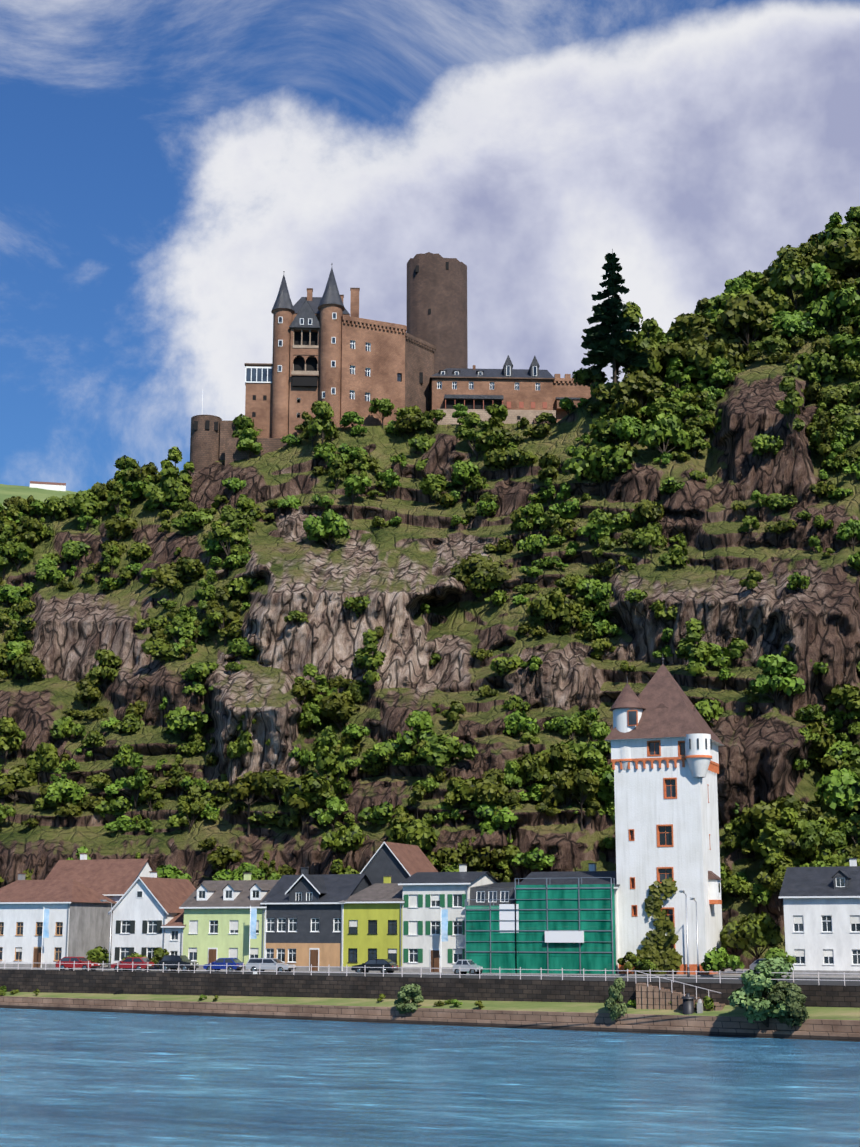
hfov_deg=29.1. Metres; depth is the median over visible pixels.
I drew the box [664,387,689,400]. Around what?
bush
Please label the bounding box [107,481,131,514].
tree
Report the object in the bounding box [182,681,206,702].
bush
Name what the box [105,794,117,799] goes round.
tree
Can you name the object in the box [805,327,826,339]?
bush
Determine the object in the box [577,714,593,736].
bush
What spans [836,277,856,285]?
bush
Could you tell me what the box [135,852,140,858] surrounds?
tree
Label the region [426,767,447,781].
bush
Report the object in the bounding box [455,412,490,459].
tree
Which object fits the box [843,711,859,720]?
bush
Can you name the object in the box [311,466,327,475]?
bush
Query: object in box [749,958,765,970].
white car
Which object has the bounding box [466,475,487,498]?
bush
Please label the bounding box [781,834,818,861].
bush
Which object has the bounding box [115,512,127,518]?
bush
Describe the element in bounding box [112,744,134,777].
tree
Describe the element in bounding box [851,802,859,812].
tree
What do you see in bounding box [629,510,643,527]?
bush
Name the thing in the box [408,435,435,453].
bush
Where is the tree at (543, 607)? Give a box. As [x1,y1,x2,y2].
[525,587,578,634]
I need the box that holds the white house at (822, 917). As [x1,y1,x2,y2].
[779,858,859,975]
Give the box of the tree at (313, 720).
[300,701,321,734]
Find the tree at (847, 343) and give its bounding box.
[828,332,859,361]
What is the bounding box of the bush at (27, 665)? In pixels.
[7,652,46,681]
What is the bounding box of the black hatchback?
[351,959,398,973]
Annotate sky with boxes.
[0,0,859,491]
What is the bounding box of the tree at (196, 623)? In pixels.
[192,619,201,642]
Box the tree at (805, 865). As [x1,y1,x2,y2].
[799,863,810,866]
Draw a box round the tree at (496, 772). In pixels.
[482,768,505,782]
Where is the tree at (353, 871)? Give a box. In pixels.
[339,869,359,873]
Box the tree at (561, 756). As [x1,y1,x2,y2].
[541,743,581,772]
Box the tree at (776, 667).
[751,653,804,707]
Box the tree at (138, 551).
[129,542,152,563]
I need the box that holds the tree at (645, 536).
[632,525,664,557]
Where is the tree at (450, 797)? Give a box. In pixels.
[444,776,465,828]
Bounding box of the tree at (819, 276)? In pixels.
[803,263,833,300]
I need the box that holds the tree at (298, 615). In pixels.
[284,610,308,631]
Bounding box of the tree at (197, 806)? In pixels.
[176,785,206,832]
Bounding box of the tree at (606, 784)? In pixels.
[592,763,614,801]
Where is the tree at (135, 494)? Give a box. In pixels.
[117,467,141,505]
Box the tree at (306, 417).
[300,401,320,446]
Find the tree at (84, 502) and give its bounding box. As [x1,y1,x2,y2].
[68,490,111,530]
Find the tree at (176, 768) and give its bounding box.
[171,754,183,799]
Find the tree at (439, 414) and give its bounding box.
[430,409,445,424]
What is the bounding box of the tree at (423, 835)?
[386,817,439,852]
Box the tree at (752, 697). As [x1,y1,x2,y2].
[743,680,758,718]
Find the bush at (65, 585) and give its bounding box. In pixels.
[56,580,74,590]
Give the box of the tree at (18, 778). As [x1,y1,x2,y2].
[0,768,42,805]
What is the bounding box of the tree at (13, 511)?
[0,504,29,543]
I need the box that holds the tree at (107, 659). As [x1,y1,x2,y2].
[89,648,121,693]
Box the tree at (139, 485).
[133,475,153,500]
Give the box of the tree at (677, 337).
[667,330,690,342]
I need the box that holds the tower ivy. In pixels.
[634,877,682,973]
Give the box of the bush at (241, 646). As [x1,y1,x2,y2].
[228,636,259,658]
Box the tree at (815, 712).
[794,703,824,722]
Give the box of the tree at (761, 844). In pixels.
[751,826,808,858]
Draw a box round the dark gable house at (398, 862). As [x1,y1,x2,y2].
[360,842,437,884]
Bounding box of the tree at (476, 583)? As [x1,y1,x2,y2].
[465,567,500,597]
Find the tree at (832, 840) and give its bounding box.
[815,831,847,859]
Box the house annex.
[161,909,185,969]
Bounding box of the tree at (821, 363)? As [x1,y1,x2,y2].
[785,352,837,382]
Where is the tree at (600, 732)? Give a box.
[584,720,610,755]
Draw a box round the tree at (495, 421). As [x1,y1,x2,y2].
[488,416,503,426]
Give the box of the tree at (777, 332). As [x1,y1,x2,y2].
[772,327,790,350]
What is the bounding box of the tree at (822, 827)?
[811,817,833,842]
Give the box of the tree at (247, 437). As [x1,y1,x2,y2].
[236,428,262,459]
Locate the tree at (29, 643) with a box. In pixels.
[22,639,33,651]
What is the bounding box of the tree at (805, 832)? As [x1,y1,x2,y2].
[793,819,820,864]
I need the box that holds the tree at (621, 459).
[561,445,632,497]
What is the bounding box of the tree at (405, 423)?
[394,414,421,437]
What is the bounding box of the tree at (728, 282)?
[720,279,733,295]
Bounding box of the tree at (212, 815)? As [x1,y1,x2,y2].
[206,809,217,823]
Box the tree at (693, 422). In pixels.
[681,417,713,431]
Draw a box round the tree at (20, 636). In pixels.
[15,628,28,641]
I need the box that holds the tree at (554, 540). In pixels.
[547,535,565,546]
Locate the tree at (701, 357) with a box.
[682,339,745,381]
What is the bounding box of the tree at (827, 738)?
[802,719,834,766]
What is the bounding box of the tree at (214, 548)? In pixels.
[202,538,234,556]
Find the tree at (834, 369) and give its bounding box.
[828,357,838,373]
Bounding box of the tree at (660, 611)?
[649,599,677,619]
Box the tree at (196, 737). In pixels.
[189,733,201,743]
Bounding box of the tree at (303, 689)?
[291,678,317,719]
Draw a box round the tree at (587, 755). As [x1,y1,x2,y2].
[552,739,602,771]
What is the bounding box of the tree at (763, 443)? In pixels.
[749,433,783,457]
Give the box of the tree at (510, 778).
[502,760,524,789]
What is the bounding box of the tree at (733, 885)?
[721,875,753,897]
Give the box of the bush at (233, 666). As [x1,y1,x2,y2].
[225,661,246,671]
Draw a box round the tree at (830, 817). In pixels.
[819,795,849,825]
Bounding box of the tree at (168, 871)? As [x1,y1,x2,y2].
[156,864,191,880]
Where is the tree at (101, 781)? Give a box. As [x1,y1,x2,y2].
[85,772,111,796]
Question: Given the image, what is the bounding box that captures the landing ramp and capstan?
[635,971,724,1014]
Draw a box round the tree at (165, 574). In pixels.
[152,563,198,599]
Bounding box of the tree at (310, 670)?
[292,663,328,704]
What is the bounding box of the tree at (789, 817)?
[763,807,798,865]
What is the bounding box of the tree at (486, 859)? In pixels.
[470,846,505,870]
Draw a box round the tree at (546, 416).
[535,412,556,424]
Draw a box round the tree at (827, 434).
[815,411,835,459]
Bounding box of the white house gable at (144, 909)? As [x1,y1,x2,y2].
[108,871,195,968]
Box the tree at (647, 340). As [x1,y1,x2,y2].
[620,301,662,373]
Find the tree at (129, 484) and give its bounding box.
[125,481,133,490]
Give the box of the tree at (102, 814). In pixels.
[98,810,105,824]
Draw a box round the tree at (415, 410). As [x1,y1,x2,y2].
[394,405,422,430]
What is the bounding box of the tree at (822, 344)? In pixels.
[810,337,843,357]
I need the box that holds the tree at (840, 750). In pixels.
[823,740,859,762]
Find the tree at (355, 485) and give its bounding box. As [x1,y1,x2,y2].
[343,474,371,520]
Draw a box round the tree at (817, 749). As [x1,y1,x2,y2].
[816,740,836,754]
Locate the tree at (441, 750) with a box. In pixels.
[417,734,478,781]
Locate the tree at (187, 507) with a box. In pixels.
[179,499,197,516]
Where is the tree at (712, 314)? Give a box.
[696,308,732,331]
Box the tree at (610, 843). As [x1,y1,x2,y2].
[601,837,614,854]
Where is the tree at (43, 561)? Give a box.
[35,558,56,569]
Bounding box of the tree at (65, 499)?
[59,494,73,515]
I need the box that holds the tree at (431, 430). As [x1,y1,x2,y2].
[422,422,436,434]
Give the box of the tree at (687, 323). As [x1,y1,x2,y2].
[666,313,716,342]
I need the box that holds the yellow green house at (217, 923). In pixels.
[179,873,278,969]
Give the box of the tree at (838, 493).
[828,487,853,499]
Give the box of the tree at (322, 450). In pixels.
[313,442,336,468]
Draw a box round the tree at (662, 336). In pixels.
[636,326,667,344]
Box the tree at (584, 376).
[572,365,608,395]
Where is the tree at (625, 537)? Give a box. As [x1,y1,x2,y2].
[616,532,635,550]
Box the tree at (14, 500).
[0,496,20,520]
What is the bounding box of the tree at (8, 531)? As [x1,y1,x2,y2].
[0,525,14,579]
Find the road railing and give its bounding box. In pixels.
[0,960,859,985]
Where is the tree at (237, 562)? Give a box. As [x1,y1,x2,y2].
[224,554,250,569]
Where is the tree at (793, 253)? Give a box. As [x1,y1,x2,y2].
[767,244,816,269]
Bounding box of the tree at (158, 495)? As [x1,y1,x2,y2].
[143,476,189,510]
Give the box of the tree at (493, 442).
[486,430,506,449]
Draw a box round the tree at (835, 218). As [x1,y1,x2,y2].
[825,212,853,229]
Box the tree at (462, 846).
[457,836,482,871]
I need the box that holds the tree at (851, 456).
[834,451,858,466]
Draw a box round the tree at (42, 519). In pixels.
[39,517,45,528]
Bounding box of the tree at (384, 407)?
[368,398,394,427]
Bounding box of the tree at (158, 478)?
[151,473,164,483]
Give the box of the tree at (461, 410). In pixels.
[452,403,467,424]
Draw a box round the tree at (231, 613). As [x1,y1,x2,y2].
[206,585,241,645]
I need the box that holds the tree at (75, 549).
[61,540,91,565]
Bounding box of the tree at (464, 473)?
[451,460,480,489]
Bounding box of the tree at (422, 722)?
[396,710,436,749]
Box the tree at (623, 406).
[607,396,641,419]
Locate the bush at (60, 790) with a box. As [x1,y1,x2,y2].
[45,778,89,807]
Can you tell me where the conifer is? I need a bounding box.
[581,249,650,383]
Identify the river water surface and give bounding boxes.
[0,1008,859,1146]
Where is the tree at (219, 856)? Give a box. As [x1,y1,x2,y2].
[207,846,243,871]
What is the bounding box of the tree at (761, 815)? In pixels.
[742,794,818,830]
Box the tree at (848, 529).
[836,518,859,550]
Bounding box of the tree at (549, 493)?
[543,477,555,505]
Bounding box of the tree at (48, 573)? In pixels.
[35,564,65,586]
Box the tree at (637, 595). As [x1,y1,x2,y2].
[624,589,647,614]
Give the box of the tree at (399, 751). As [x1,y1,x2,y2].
[395,743,416,755]
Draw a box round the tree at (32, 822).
[20,818,38,829]
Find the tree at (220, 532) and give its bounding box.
[208,505,248,570]
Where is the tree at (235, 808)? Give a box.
[227,802,247,824]
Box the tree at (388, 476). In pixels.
[374,469,396,498]
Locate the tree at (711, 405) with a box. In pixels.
[700,399,722,435]
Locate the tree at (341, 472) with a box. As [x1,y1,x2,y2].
[328,457,347,494]
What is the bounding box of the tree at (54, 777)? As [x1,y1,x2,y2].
[50,768,66,781]
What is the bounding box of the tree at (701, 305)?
[694,298,711,313]
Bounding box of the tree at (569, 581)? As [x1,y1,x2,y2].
[547,574,584,596]
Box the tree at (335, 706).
[317,692,359,732]
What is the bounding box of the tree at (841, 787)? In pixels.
[816,768,859,816]
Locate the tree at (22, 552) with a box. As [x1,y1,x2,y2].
[1,541,33,571]
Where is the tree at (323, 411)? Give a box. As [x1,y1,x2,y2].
[305,401,335,443]
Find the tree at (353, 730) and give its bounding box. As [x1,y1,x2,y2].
[342,724,370,740]
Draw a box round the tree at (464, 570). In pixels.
[448,553,512,597]
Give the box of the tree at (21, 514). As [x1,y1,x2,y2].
[15,510,28,523]
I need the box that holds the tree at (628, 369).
[621,364,653,375]
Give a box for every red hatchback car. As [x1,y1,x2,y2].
[56,957,99,970]
[111,957,153,970]
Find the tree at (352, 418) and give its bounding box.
[339,411,363,427]
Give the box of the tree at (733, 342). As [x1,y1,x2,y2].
[689,327,752,355]
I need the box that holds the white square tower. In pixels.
[604,654,724,974]
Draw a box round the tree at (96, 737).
[80,730,105,761]
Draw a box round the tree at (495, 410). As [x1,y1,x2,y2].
[485,403,507,420]
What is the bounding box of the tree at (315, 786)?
[281,772,341,803]
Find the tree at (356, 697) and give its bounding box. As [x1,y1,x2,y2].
[351,691,361,702]
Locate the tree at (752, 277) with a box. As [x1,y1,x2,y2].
[737,270,764,292]
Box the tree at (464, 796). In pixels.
[449,776,482,805]
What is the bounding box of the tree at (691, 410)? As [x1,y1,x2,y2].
[671,401,701,421]
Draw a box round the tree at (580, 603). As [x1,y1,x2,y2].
[572,597,591,612]
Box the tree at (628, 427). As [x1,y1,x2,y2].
[614,415,642,446]
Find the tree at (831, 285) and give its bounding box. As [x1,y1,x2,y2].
[811,268,842,296]
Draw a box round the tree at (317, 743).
[312,735,341,756]
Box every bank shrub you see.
[10,989,19,993]
[377,994,384,1001]
[434,1000,443,1005]
[451,999,462,1006]
[474,1000,484,1008]
[627,999,635,1006]
[695,996,715,1009]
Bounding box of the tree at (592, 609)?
[587,606,612,619]
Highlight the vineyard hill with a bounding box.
[0,484,77,508]
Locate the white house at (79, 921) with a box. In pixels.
[0,873,116,967]
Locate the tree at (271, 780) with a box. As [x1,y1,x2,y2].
[257,769,295,806]
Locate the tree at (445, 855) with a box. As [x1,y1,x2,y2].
[424,847,461,871]
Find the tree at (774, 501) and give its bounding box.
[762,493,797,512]
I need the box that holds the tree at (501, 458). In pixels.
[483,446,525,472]
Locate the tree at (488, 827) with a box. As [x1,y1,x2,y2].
[479,804,513,870]
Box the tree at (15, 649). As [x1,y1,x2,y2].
[6,641,28,677]
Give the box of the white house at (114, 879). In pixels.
[45,853,158,904]
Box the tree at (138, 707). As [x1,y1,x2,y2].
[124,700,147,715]
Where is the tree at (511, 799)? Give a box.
[491,791,523,839]
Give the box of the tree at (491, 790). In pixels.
[463,774,508,822]
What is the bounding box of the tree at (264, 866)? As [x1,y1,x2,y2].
[258,852,275,879]
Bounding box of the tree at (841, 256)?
[813,236,859,279]
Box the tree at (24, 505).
[16,495,36,516]
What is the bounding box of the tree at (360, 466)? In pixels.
[352,449,369,496]
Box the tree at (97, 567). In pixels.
[88,561,108,573]
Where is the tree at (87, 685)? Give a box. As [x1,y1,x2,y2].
[76,674,102,709]
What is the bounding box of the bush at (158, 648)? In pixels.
[140,638,183,663]
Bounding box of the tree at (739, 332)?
[734,327,750,337]
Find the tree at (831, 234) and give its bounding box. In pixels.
[810,225,859,262]
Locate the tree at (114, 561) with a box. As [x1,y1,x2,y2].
[101,545,120,577]
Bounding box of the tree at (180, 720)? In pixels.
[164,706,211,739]
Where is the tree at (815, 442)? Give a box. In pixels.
[810,426,848,452]
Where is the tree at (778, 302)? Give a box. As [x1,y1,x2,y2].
[755,288,794,312]
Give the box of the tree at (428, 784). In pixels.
[413,777,439,797]
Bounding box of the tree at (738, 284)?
[725,277,760,298]
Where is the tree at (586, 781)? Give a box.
[556,767,599,830]
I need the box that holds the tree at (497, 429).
[477,426,510,446]
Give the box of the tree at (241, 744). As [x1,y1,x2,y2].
[227,721,253,802]
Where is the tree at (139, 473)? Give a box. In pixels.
[122,462,159,495]
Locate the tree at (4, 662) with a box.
[0,642,27,678]
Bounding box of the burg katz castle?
[190,252,594,468]
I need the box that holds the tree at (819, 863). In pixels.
[812,860,830,866]
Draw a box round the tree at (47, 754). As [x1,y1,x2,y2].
[26,742,58,784]
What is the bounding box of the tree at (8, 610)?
[0,608,14,614]
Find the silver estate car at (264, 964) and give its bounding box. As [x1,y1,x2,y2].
[245,958,295,972]
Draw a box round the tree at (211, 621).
[202,609,239,633]
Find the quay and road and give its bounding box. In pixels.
[0,967,859,1041]
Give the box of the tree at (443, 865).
[440,862,452,871]
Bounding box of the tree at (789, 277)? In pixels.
[768,258,812,309]
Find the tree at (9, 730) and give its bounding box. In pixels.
[0,716,20,764]
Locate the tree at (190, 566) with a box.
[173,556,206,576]
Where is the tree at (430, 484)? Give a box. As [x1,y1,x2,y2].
[418,474,457,504]
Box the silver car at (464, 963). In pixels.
[453,959,482,973]
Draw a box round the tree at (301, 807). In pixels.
[288,796,326,833]
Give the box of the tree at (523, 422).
[517,417,528,428]
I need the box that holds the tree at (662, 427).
[638,413,692,465]
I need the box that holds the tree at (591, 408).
[584,403,598,415]
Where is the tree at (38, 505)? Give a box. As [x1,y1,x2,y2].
[29,499,47,518]
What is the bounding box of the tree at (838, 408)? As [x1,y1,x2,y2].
[827,403,852,416]
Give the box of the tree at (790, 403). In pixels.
[775,376,805,455]
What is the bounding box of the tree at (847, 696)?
[825,683,859,741]
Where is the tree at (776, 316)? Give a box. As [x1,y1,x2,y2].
[768,310,804,333]
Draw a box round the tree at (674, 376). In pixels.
[665,356,695,392]
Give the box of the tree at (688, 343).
[679,338,708,349]
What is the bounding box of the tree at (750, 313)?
[716,293,774,350]
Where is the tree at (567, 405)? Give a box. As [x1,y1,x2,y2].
[559,397,576,417]
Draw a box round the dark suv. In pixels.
[159,955,198,971]
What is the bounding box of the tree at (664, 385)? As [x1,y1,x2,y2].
[660,382,670,390]
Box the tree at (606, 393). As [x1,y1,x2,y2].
[593,382,640,409]
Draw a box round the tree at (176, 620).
[163,616,190,642]
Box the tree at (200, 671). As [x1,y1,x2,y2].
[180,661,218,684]
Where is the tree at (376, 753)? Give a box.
[362,739,399,767]
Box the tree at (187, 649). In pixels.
[178,639,193,659]
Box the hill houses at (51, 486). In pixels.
[30,481,65,490]
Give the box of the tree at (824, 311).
[803,287,859,332]
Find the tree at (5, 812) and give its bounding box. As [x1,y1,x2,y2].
[0,803,15,823]
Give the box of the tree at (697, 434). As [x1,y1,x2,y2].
[677,427,710,458]
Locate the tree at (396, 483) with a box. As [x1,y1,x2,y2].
[389,475,401,499]
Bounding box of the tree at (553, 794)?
[541,769,597,825]
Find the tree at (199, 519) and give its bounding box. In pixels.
[171,511,214,532]
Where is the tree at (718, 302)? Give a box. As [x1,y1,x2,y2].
[705,288,753,311]
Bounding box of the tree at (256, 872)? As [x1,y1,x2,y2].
[230,862,267,879]
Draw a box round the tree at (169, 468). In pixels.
[160,446,194,495]
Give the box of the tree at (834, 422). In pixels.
[805,417,839,434]
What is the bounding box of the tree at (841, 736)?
[837,732,849,742]
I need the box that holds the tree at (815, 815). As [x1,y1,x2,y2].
[805,803,822,820]
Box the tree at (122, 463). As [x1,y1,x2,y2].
[113,455,138,481]
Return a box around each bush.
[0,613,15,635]
[0,670,7,677]
[0,773,6,795]
[4,626,17,639]
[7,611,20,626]
[7,652,46,681]
[8,535,18,542]
[10,765,25,769]
[11,600,35,613]
[12,595,28,603]
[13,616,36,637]
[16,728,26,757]
[18,582,37,594]
[23,868,32,879]
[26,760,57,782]
[32,526,54,540]
[33,796,60,809]
[38,782,52,795]
[42,552,61,563]
[45,778,89,807]
[50,716,86,741]
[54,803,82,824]
[55,510,67,519]
[56,580,74,590]
[58,758,79,777]
[59,752,69,762]
[61,554,72,561]
[62,708,83,718]
[63,795,105,810]
[66,564,76,577]
[73,693,96,704]
[76,745,92,761]
[77,514,99,532]
[80,573,94,584]
[83,705,107,719]
[86,946,110,967]
[94,796,134,817]
[98,501,114,515]
[99,577,116,590]
[100,577,126,589]
[100,717,121,728]
[101,540,127,556]
[101,549,121,556]
[104,777,127,793]
[104,815,135,831]
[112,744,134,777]
[113,713,144,732]
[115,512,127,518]
[120,486,143,496]
[121,952,147,968]
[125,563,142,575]
[131,814,141,823]
[134,615,170,630]
[134,818,153,834]
[139,568,155,583]
[140,638,183,663]
[143,503,156,511]
[148,581,162,588]
[148,623,161,630]
[149,947,168,969]
[150,628,173,640]
[155,758,167,776]
[157,509,172,518]
[157,520,171,535]
[157,598,176,610]
[159,697,167,718]
[163,500,180,509]
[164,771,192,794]
[165,769,175,776]
[166,607,179,618]
[167,813,196,829]
[168,580,183,593]
[170,621,208,639]
[170,638,197,653]
[173,547,181,555]
[176,606,197,623]
[176,741,208,756]
[177,795,198,804]
[179,775,208,792]
[181,524,198,531]
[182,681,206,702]
[189,792,215,809]
[194,588,204,599]
[197,804,219,818]
[198,837,216,849]
[199,508,216,514]
[201,536,209,544]
[205,752,218,766]
[208,774,228,793]
[209,556,228,569]
[210,737,214,747]
[211,494,228,509]
[211,869,233,880]
[214,793,229,804]
[217,517,238,529]
[218,619,242,637]
[222,477,246,493]
[225,661,246,671]
[228,636,259,658]
[233,872,252,879]
[237,494,246,501]
[238,512,254,522]
[238,715,256,730]
[240,602,249,610]
[247,521,254,530]
[248,808,282,826]
[253,504,265,518]
[262,512,274,520]
[267,499,281,507]
[267,864,295,877]
[268,872,283,879]
[277,495,301,512]
[277,809,301,828]
[280,434,301,445]
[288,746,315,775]
[294,424,306,431]
[298,708,319,733]
[302,770,317,776]
[310,807,335,824]
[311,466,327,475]
[311,494,333,510]
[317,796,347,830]
[320,825,366,854]
[325,430,338,441]
[325,452,350,466]
[325,687,337,695]
[328,675,356,690]
[330,462,354,473]
[330,858,352,873]
[332,734,361,756]
[336,443,367,462]
[340,683,364,702]
[343,595,371,616]
[345,758,362,774]
[350,425,366,434]
[353,685,368,696]
[355,680,368,686]
[357,801,394,826]
[359,760,386,776]
[361,748,370,776]
[364,455,378,462]
[367,490,384,499]
[368,462,379,473]
[370,516,390,527]
[373,626,391,638]
[376,479,399,495]
[382,747,399,768]
[387,516,401,525]
[389,804,408,826]
[389,811,414,828]
[390,453,406,477]
[392,757,409,765]
[394,983,423,1014]
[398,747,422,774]
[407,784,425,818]
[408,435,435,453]
[413,739,425,757]
[415,433,433,440]
[416,458,428,473]
[420,603,430,613]
[423,812,441,824]
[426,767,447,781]
[429,653,441,666]
[431,490,453,508]
[432,703,440,711]
[433,801,464,824]
[441,701,466,724]
[441,865,469,871]
[449,490,460,503]
[451,515,467,525]
[457,416,471,426]
[462,510,478,525]
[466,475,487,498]
[467,497,474,506]
[469,801,481,819]
[471,648,492,667]
[474,567,511,591]
[475,803,517,830]
[476,476,488,493]
[476,500,499,516]
[477,685,498,697]
[477,868,499,877]
[479,492,497,503]
[479,804,504,818]
[484,537,513,552]
[484,595,499,606]
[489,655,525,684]
[491,590,509,605]
[496,857,513,879]
[498,868,513,881]
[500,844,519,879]
[502,695,530,712]
[503,710,540,736]
[506,433,525,444]
[507,442,518,449]
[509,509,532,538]
[510,449,538,470]
[511,594,528,604]
[511,848,556,871]
[512,583,539,594]
[516,533,547,565]
[518,522,532,537]
[518,783,544,802]
[519,565,542,581]
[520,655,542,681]
[520,731,539,747]
[523,423,552,438]
[527,492,554,503]
[529,626,546,636]
[531,556,561,568]
[535,802,557,822]
[536,805,560,821]
[537,510,565,536]
[538,487,545,492]
[538,774,550,786]
[543,715,571,732]
[546,770,559,785]
[549,498,581,519]
[550,519,575,536]
[555,562,567,570]
[556,482,571,502]
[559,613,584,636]
[565,445,589,458]
[572,707,600,720]
[574,622,595,639]
[575,433,590,444]
[575,609,593,616]
[576,578,611,607]
[577,398,587,406]
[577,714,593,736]
[579,611,602,623]
[580,493,592,499]
[585,585,612,603]
[585,799,601,827]
[586,508,610,525]
[586,764,604,774]
[588,440,611,452]
[588,559,616,582]
[590,381,602,396]
[590,534,609,542]
[591,436,613,444]
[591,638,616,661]
[592,535,616,560]
[592,620,621,637]
[594,609,615,619]
[597,511,632,530]
[597,798,614,816]
[598,405,607,418]
[598,838,609,853]
[599,756,606,767]
[602,463,618,480]
[604,403,612,415]
[604,976,627,1021]
[617,951,636,973]
[618,441,638,454]
[619,555,635,571]
[620,661,635,678]
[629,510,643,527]
[632,957,657,973]
[639,401,654,415]
[647,522,667,544]
[652,645,672,663]
[653,452,672,466]
[654,441,676,450]
[658,476,684,494]
[658,544,689,568]
[661,627,672,643]
[663,385,676,396]
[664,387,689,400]
[668,443,692,450]
[668,533,687,547]
[671,451,690,461]
[681,390,711,406]
[688,643,730,669]
[689,470,707,480]
[699,416,715,428]
[701,392,716,407]
[701,946,744,974]
[703,385,725,397]
[718,668,735,688]
[720,862,729,881]
[722,368,746,376]
[722,829,751,858]
[724,638,748,667]
[724,815,751,837]
[725,865,732,874]
[727,956,793,1027]
[732,502,747,512]
[733,802,744,814]
[736,871,748,881]
[738,515,759,538]
[739,570,762,593]
[740,350,761,363]
[741,841,763,860]
[749,882,773,913]
[750,490,766,516]
[751,281,765,294]
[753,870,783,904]
[759,853,796,872]
[764,351,794,363]
[764,519,798,533]
[764,947,796,963]
[765,879,779,910]
[767,981,808,1030]
[773,864,794,876]
[781,310,804,319]
[781,644,792,661]
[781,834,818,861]
[786,571,809,590]
[787,334,804,348]
[792,756,809,781]
[793,857,806,865]
[796,352,811,360]
[796,510,811,521]
[799,727,821,752]
[801,381,823,403]
[804,292,822,302]
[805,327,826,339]
[806,425,816,436]
[807,800,819,804]
[808,371,834,384]
[808,535,822,553]
[808,745,822,770]
[809,480,836,497]
[809,660,828,690]
[809,854,852,866]
[812,414,818,421]
[813,514,833,530]
[814,751,855,772]
[815,402,827,414]
[815,842,840,859]
[819,469,829,480]
[821,457,850,471]
[822,547,834,558]
[823,439,845,460]
[824,710,842,730]
[824,728,837,739]
[824,828,852,848]
[828,314,843,325]
[831,412,847,420]
[831,819,854,830]
[834,708,859,732]
[835,810,859,816]
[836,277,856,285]
[840,324,859,336]
[840,424,859,446]
[841,316,856,327]
[842,843,859,857]
[843,461,859,482]
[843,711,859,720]
[846,554,859,571]
[847,382,859,400]
[847,409,859,416]
[850,370,859,378]
[852,855,859,865]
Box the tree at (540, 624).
[530,615,545,626]
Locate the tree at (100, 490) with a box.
[90,478,123,505]
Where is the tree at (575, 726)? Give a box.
[559,717,587,740]
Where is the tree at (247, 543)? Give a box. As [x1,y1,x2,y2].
[238,538,251,551]
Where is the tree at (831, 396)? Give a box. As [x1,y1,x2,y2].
[818,386,855,406]
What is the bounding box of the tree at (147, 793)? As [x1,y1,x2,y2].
[139,773,165,821]
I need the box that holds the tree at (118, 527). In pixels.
[104,515,138,541]
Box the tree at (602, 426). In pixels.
[589,414,645,444]
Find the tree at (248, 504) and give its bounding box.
[235,498,259,518]
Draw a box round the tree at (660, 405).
[645,397,692,420]
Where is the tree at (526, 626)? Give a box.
[516,621,537,637]
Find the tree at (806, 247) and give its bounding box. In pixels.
[798,242,818,267]
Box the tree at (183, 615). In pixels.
[179,605,192,621]
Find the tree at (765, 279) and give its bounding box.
[760,269,769,286]
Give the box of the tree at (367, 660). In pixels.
[353,629,385,699]
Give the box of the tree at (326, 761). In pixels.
[314,725,352,797]
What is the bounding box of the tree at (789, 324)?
[775,314,816,341]
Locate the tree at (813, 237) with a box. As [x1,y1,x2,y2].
[808,230,824,253]
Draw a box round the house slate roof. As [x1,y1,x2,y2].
[260,867,371,970]
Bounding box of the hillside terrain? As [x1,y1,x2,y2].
[0,269,859,968]
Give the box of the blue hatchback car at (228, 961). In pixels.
[203,958,244,971]
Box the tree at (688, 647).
[675,618,712,687]
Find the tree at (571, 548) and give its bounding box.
[565,541,579,562]
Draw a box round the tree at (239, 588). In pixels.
[225,577,264,599]
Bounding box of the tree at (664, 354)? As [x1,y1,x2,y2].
[638,342,687,383]
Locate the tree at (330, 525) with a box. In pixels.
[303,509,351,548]
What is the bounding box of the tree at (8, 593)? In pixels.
[0,584,30,606]
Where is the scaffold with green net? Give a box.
[465,877,616,973]
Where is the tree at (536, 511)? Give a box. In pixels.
[514,503,545,533]
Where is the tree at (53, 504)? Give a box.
[41,495,67,518]
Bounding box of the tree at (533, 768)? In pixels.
[505,751,549,802]
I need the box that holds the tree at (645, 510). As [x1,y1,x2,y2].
[630,499,664,526]
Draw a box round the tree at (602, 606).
[596,596,619,626]
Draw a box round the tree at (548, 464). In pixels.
[537,452,560,481]
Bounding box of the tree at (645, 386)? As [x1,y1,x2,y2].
[613,370,665,417]
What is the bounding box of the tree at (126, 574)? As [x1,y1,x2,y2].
[119,567,134,585]
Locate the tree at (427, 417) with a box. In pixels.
[420,411,435,434]
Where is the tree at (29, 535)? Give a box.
[19,516,41,548]
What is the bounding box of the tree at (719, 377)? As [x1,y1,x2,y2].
[694,356,734,391]
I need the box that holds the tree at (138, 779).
[126,753,149,821]
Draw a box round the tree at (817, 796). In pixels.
[814,776,825,801]
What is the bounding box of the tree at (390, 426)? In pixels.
[385,420,396,435]
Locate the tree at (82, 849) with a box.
[66,846,90,859]
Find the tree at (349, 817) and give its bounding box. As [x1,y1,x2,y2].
[334,813,357,831]
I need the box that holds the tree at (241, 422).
[232,414,253,437]
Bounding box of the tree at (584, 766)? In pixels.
[580,757,603,768]
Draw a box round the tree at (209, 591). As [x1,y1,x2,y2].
[198,569,217,618]
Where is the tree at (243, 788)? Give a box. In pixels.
[228,771,273,834]
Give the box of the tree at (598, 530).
[576,519,615,546]

